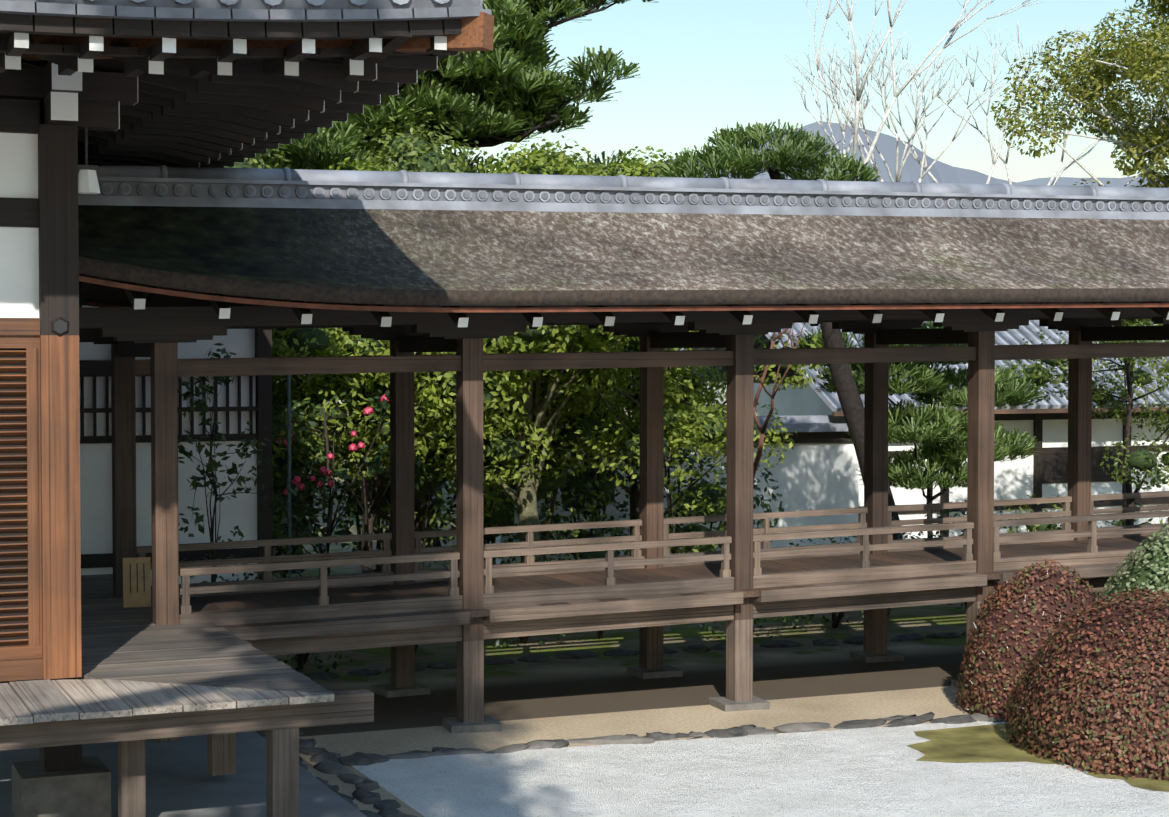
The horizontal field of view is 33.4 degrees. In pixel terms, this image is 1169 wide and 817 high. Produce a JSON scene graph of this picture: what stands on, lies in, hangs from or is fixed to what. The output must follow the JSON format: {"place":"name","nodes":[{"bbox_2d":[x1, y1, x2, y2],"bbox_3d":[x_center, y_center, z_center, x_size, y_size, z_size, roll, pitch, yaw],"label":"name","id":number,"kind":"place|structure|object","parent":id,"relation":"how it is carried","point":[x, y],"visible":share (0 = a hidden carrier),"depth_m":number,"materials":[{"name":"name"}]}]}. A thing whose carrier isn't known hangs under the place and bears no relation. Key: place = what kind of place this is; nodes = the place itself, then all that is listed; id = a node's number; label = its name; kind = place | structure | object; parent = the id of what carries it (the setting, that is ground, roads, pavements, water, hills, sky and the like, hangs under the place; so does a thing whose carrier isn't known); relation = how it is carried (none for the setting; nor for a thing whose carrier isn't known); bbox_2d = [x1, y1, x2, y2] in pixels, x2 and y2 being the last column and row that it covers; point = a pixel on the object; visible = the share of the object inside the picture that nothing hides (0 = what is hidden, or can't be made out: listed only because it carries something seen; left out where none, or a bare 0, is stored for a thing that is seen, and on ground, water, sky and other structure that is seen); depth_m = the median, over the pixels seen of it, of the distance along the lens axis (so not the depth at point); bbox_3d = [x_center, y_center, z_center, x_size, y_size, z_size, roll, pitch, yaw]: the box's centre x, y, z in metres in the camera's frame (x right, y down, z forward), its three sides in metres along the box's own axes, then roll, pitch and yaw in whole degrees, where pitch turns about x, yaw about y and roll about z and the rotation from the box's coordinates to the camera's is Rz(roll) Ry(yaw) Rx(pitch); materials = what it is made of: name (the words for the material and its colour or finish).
{"place":"outdoors","nodes":[
{"label":"outdoors","id":0,"kind":"place"},
{"bbox_2d":[311,393,441,497],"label":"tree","id":1,"kind":"object","parent":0,"point":[438,489],"depth_m":45.65,"materials":[{"name":"green plant"}]},
{"bbox_2d":[30,368,1108,816],"bbox_3d":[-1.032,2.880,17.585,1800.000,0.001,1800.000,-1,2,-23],"label":"ground","id":2,"kind":"structure","parent":0,"point":[602,694],"depth_m":19.88,"materials":[{"name":"beige soil"}]},
{"bbox_2d":[0,731,366,816],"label":"ground","id":3,"kind":"structure","parent":2,"relation":"on","point":[181,781],"depth_m":14.84,"materials":[{"name":"grey gravel"}]},
{"bbox_2d":[0,574,373,816],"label":"veranda","id":4,"kind":"object","parent":3,"relation":"on","point":[137,684],"visible":0.69,"depth_m":13.23,"materials":[{"name":"brown wood"}]},
{"bbox_2d":[123,557,150,607],"bbox_3d":[-4.008,1.556,17.395,0.246,0.463,0.237,-1,2,-23],"label":"notice board","id":5,"kind":"object","parent":4,"relation":"on","point":[137,582],"visible":1,"depth_m":17.32,"materials":[{"name":"brown wood"}]},
{"bbox_2d":[0,0,493,816],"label":"hall","id":6,"kind":"structure","parent":3,"relation":"on","point":[88,88],"depth_m":13.55,"materials":[{"name":"brown wood"}]},
{"bbox_2d":[79,305,291,585],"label":"wing","id":7,"kind":"structure","parent":2,"relation":"on","point":[241,401],"depth_m":22.08,"materials":[{"name":"white paint"}]},
{"bbox_2d":[178,343,297,581],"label":"thin tree","id":8,"kind":"object","parent":2,"relation":"on","point":[212,465],"visible":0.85,"depth_m":20.64,"materials":[{"name":"green plant"}]},
{"bbox_2d":[225,149,382,492],"bbox_3d":[-4.856,-0.479,25.839,4.515,6.264,4.621,0,2,6],"label":"tree","id":9,"kind":"object","parent":2,"relation":"on","point":[279,458],"visible":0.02,"depth_m":24.26,"materials":[{"name":"green plant"}]},
{"bbox_2d":[272,375,420,574],"bbox_3d":[-3.201,1.160,23.540,2.131,3.122,2.440,-1,2,-23],"label":"camellia","id":10,"kind":"object","parent":2,"relation":"on","point":[328,496],"depth_m":23.35,"materials":[{"name":"green plant"}]},
{"bbox_2d":[245,73,504,573],"bbox_3d":[-5.062,-4.306,30.184,7.829,13.663,4.721,-1,2,-23],"label":"pine","id":11,"kind":"object","parent":2,"relation":"on","point":[425,98],"visible":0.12,"depth_m":30.15,"materials":[{"name":"green plant"}]},
{"bbox_2d":[272,157,582,572],"bbox_3d":[-2.914,-0.320,25.640,6.252,5.969,4.768,-1,2,-23],"label":"tree","id":12,"kind":"object","parent":2,"relation":"on","point":[311,342],"visible":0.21,"depth_m":24.35,"materials":[{"name":"green plant"}]},
{"bbox_2d":[246,0,658,553],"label":"pine","id":13,"kind":"object","parent":2,"relation":"on","point":[513,64],"visible":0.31,"depth_m":30.85,"materials":[{"name":"green plant"}]},
{"bbox_2d":[283,106,623,568],"bbox_3d":[-2.449,-0.857,27.784,5.480,6.910,5.478,-1,2,-23],"label":"tree","id":14,"kind":"object","parent":2,"relation":"on","point":[409,152],"visible":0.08,"depth_m":27.43,"materials":[{"name":"green plant"}]},
{"bbox_2d":[273,366,783,577],"bbox_3d":[-3.931,0.725,28.269,15.558,3.946,2.506,-1,2,-23],"label":"hedge","id":15,"kind":"object","parent":2,"relation":"on","point":[576,486],"visible":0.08,"depth_m":29.65,"materials":[{"name":"green plant"}]},
{"bbox_2d":[348,135,711,562],"bbox_3d":[-0.614,-0.435,25.321,5.188,6.240,5.941,-1,2,-23],"label":"mossy tree","id":16,"kind":"object","parent":2,"relation":"on","point":[505,455],"visible":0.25,"depth_m":25.13,"materials":[{"name":"green plant"}]},
{"bbox_2d":[79,274,1168,742],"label":"covered walkway","id":17,"kind":"structure","parent":2,"relation":"on","point":[401,604],"depth_m":18.55,"materials":[{"name":"brown wood"}]},
{"bbox_2d":[78,165,1168,219],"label":"roof ridge","id":18,"kind":"structure","parent":17,"relation":"on","point":[159,185],"depth_m":18.82,"materials":[{"name":"grey tile"}]},
{"bbox_2d":[78,205,1168,306],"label":"roof","id":19,"kind":"structure","parent":17,"relation":"on","point":[419,257],"depth_m":17.84,"materials":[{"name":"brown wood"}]},
{"bbox_2d":[255,631,1011,816],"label":"edging stones","id":20,"kind":"object","parent":2,"relation":"on","point":[325,760],"visible":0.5,"depth_m":17.17,"materials":[{"name":"grey stone"}]},
{"bbox_2d":[450,146,829,553],"bbox_3d":[0.571,-0.549,27.832,5.050,6.293,5.877,-1,2,-23],"label":"tree","id":21,"kind":"object","parent":2,"relation":"on","point":[578,427],"visible":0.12,"depth_m":27.36,"materials":[{"name":"green plant"}]},
{"bbox_2d":[181,500,1124,671],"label":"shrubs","id":22,"kind":"object","parent":2,"relation":"on","point":[302,659],"visible":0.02,"depth_m":22.93,"materials":[{"name":"green plant"}]},
{"bbox_2d":[496,415,858,563],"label":"wall","id":23,"kind":"structure","parent":2,"relation":"on","point":[817,468],"depth_m":33.18,"materials":[{"name":"paint"}]},
{"bbox_2d":[273,383,1167,565],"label":"shrubs","id":24,"kind":"object","parent":2,"relation":"on","point":[425,480],"visible":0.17,"depth_m":27.34,"materials":[{"name":"green plant"}]},
{"bbox_2d":[655,119,902,539],"bbox_3d":[3.356,-0.650,26.994,5.019,6.594,2.959,-1,2,-23],"label":"pine tree","id":25,"kind":"object","parent":2,"relation":"on","point":[726,159],"visible":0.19,"depth_m":26.30,"materials":[{"name":"green plant"}]},
{"bbox_2d":[753,323,804,482],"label":"tree","id":26,"kind":"object","parent":2,"relation":"on","point":[760,444],"visible":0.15,"depth_m":24.92,"materials":[{"name":"brown"}]},
{"bbox_2d":[794,38,1003,182],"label":"bare tree","id":27,"kind":"object","parent":2,"relation":"on","point":[898,176],"visible":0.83,"depth_m":48.82,"materials":[{"name":"grey wood"}]},
{"bbox_2d":[787,0,1044,180],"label":"bare tree","id":28,"kind":"object","parent":2,"relation":"on","point":[957,24],"visible":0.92,"depth_m":46.67,"materials":[{"name":"grey wood"}]},
{"bbox_2d":[668,319,1168,538],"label":"building","id":29,"kind":"structure","parent":2,"relation":"on","point":[1043,473],"depth_m":35.66,"materials":[{"name":"paint"}]},
{"bbox_2d":[792,321,1045,537],"bbox_3d":[4.958,0.611,28.696,4.231,3.920,2.341,-1,2,-23],"label":"young pine","id":30,"kind":"object","parent":2,"relation":"on","point":[926,382],"visible":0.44,"depth_m":28.35,"materials":[{"name":"green plant"}]},
{"bbox_2d":[831,24,1164,184],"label":"bare tree","id":31,"kind":"object","parent":2,"relation":"on","point":[996,155],"visible":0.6,"depth_m":51.72,"materials":[{"name":"grey wood"}]},
{"bbox_2d":[955,559,1102,719],"bbox_3d":[4.301,2.202,18.497,1.620,1.590,1.523,-1,2,-23],"label":"azalea","id":32,"kind":"object","parent":2,"relation":"on","point":[1021,617],"visible":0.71,"depth_m":18.06,"materials":[{"name":"brown plant"}]},
{"bbox_2d":[990,0,1168,187],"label":"yellow tree","id":33,"kind":"object","parent":2,"relation":"on","point":[1132,55],"visible":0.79,"depth_m":40.75,"materials":[{"name":"green plant"}]},
{"bbox_2d":[996,319,1168,525],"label":"tree","id":34,"kind":"object","parent":2,"relation":"on","point":[1139,460],"visible":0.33,"depth_m":29.80,"materials":[{"name":"green plant"}]},
{"bbox_2d":[1005,587,1168,780],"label":"azalea","id":35,"kind":"object","parent":2,"relation":"on","point":[1094,695],"visible":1,"depth_m":16.02,"materials":[{"name":"brown plant"}]},
{"bbox_2d":[1096,520,1168,605],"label":"pale shrub","id":36,"kind":"object","parent":2,"relation":"on","point":[1148,568],"visible":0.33,"depth_m":18.81,"materials":[{"name":"green plant"}]},
{"bbox_2d":[1109,357,1168,485],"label":"tree","id":37,"kind":"object","parent":2,"relation":"on","point":[1142,378],"visible":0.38,"depth_m":32.24,"materials":[{"name":"green plant"}]},
{"bbox_2d":[352,721,1168,816],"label":"gravel","id":38,"kind":"structure","parent":0,"point":[873,772],"depth_m":15.31,"materials":[{"name":"white gravel"}]},
{"bbox_2d":[906,723,1168,790],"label":"moss island","id":39,"kind":"structure","parent":38,"relation":"on","point":[986,743],"depth_m":16.61,"materials":[{"name":"green plant"}]},
{"bbox_2d":[441,0,1168,181],"label":"sky","id":40,"kind":"structure","parent":0,"point":[705,65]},
{"bbox_2d":[620,121,1164,349],"bbox_3d":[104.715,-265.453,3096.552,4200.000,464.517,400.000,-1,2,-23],"label":"hills","id":41,"kind":"structure","parent":0,"point":[940,172],"depth_m":3469.51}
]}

